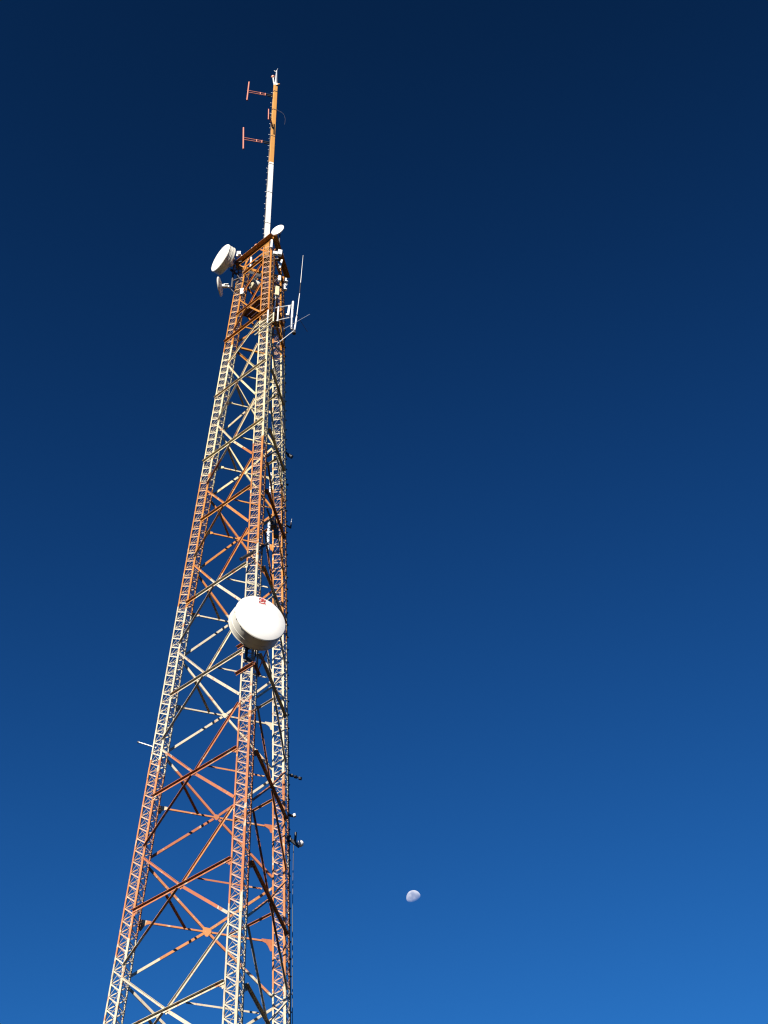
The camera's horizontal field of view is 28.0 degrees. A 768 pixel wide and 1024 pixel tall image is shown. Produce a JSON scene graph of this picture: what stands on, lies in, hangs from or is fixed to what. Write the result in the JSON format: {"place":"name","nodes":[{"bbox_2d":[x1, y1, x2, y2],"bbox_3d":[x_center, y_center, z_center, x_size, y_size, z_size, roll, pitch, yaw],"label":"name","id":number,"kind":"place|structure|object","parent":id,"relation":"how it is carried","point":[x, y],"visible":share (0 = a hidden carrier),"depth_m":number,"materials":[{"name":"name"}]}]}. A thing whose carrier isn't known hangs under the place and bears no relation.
{"place":"outdoors","nodes":[
{"label":"outdoors","id":0,"kind":"place"},
{"bbox_2d":[0,0,767,1023],"label":"sky","id":1,"kind":"structure","parent":0,"point":[526,386],"materials":[{"name":"blue"}]},
{"label":"ground","id":2,"kind":"structure","parent":0,"visible":0},
{"bbox_2d":[103,233,290,1023],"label":"lattice tower","id":3,"kind":"structure","parent":2,"relation":"on","point":[259,312],"depth_m":55.66,"materials":[{"name":"metal"}]},
{"bbox_2d":[217,277,234,296],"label":"shallow dish","id":4,"kind":"object","parent":3,"relation":"attached to","point":[220,286],"visible":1,"depth_m":73.72,"materials":[{"name":"white paint"}]},
{"bbox_2d":[211,244,242,288],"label":"drum dish","id":5,"kind":"object","parent":3,"relation":"attached to","point":[224,260],"visible":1,"depth_m":74.46,"materials":[{"name":"white fabric"}]},
{"bbox_2d":[239,542,268,560],"bbox_3d":[-4.905,1.486,58.281,1.334,1.720,0.150,34,-55,-30],"label":"boom arm","id":6,"kind":"object","parent":3,"relation":"attached to","point":[242,558],"visible":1,"depth_m":57.98},
{"bbox_2d":[228,596,285,676],"bbox_3d":[-4.712,4.394,54.258,1.964,2.405,1.803,21,-49,-20],"label":"drum dish","id":7,"kind":"object","parent":3,"relation":"attached to","point":[256,623],"visible":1,"depth_m":53.69,"materials":[{"name":"white fabric"}]},
{"bbox_2d":[250,279,266,291],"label":"drum dish","id":8,"kind":"object","parent":3,"relation":"attached to","point":[255,283],"visible":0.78,"depth_m":74.13,"materials":[{"name":"white paint"}]},
{"bbox_2d":[254,312,274,334],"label":"mounting rack","id":9,"kind":"object","parent":3,"relation":"attached to","point":[273,313],"visible":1,"depth_m":69.12,"materials":[{"name":"white metal"}]},
{"bbox_2d":[252,82,279,265],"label":"antenna mast","id":10,"kind":"object","parent":3,"relation":"on","point":[268,196],"visible":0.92,"depth_m":80.66,"materials":[{"name":"metal"}]},
{"bbox_2d":[243,127,269,149],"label":"dipole antenna","id":11,"kind":"object","parent":10,"relation":"attached to","point":[267,142],"visible":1,"depth_m":82.86,"materials":[{"name":"red paint"}]},
{"bbox_2d":[246,82,272,100],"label":"dipole antenna","id":12,"kind":"object","parent":10,"relation":"attached to","point":[248,90],"visible":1,"depth_m":86.42,"materials":[{"name":"red paint"}]},
{"bbox_2d":[268,109,272,127],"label":"dipole antenna","id":13,"kind":"object","parent":10,"relation":"attached to","point":[269,118],"visible":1,"depth_m":83.81,"materials":[{"name":"red paint"}]},
{"bbox_2d":[267,468,271,494],"bbox_3d":[-4.738,-1.491,62.963,0.089,1.300,1.058,-7,-46,6],"label":"pole antenna","id":14,"kind":"object","parent":3,"relation":"attached to","point":[269,483],"visible":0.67,"depth_m":63.25,"materials":[{"name":"white plastic"}]},
{"bbox_2d":[266,509,278,550],"bbox_3d":[-4.427,0.777,60.794,0.482,1.720,1.057,-1,-45,0],"label":"pole antenna","id":15,"kind":"object","parent":3,"relation":"attached to","point":[272,524],"visible":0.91,"depth_m":61.16,"materials":[{"name":"white plastic"}]},
{"bbox_2d":[274,286,278,296],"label":"panel antenna","id":16,"kind":"object","parent":3,"relation":"attached to","point":[276,292],"visible":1,"depth_m":71.66,"materials":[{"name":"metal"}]},
{"bbox_2d":[271,225,283,241],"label":"shallow dish","id":17,"kind":"object","parent":3,"relation":"attached to","point":[278,229],"visible":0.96,"depth_m":75.80,"materials":[{"name":"white metal"}]},
{"bbox_2d":[276,249,281,256],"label":"radio unit","id":18,"kind":"object","parent":3,"relation":"attached to","point":[279,251],"visible":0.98,"depth_m":73.89,"materials":[{"name":"white plastic"}]},
{"bbox_2d":[273,305,291,321],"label":"outrigger frame","id":19,"kind":"object","parent":3,"relation":"attached to","point":[278,319],"visible":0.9,"depth_m":71.03,"materials":[{"name":"white metal"}]},
{"bbox_2d":[286,301,293,329],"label":"panel antenna","id":20,"kind":"object","parent":19,"relation":"attached to","point":[288,312],"visible":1,"depth_m":71.50,"materials":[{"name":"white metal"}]},
{"bbox_2d":[282,283,286,290],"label":"radio unit","id":21,"kind":"object","parent":3,"relation":"attached to","point":[284,287],"visible":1,"depth_m":73.84,"materials":[{"name":"white plastic"}]},
{"bbox_2d":[285,305,291,1012],"bbox_3d":[-3.292,12.461,53.562,0.102,61.597,3.444,-33,-53,27],"label":"cable run","id":22,"kind":"object","parent":3,"relation":"attached to","point":[288,768],"visible":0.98,"depth_m":54.68,"materials":[{"name":"rubber"}]},
{"bbox_2d":[273,260,309,346],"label":"whip antenna","id":23,"kind":"object","parent":3,"relation":"attached to","point":[293,332],"visible":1,"depth_m":71.25,"materials":[{"name":"white metal"}]},
{"bbox_2d":[286,773,301,779],"bbox_3d":[-3.280,9.650,56.215,0.603,0.246,0.102,6,-46,-7],"label":"stub rod","id":24,"kind":"object","parent":3,"relation":"attached to","point":[295,776],"visible":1,"depth_m":56.18,"materials":[{"name":"black metal"}]},
{"bbox_2d":[286,832,303,847],"bbox_3d":[-3.160,11.546,54.293,0.685,0.645,0.245,7,-46,-8],"label":"side lamp","id":25,"kind":"object","parent":3,"relation":"attached to","point":[299,843],"visible":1,"depth_m":54.18,"materials":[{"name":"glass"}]},
{"bbox_2d":[292,844,293,1023],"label":"hanging wire","id":26,"kind":"object","parent":25,"relation":"hanging from","point":[292,943],"visible":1,"depth_m":51.34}
]}

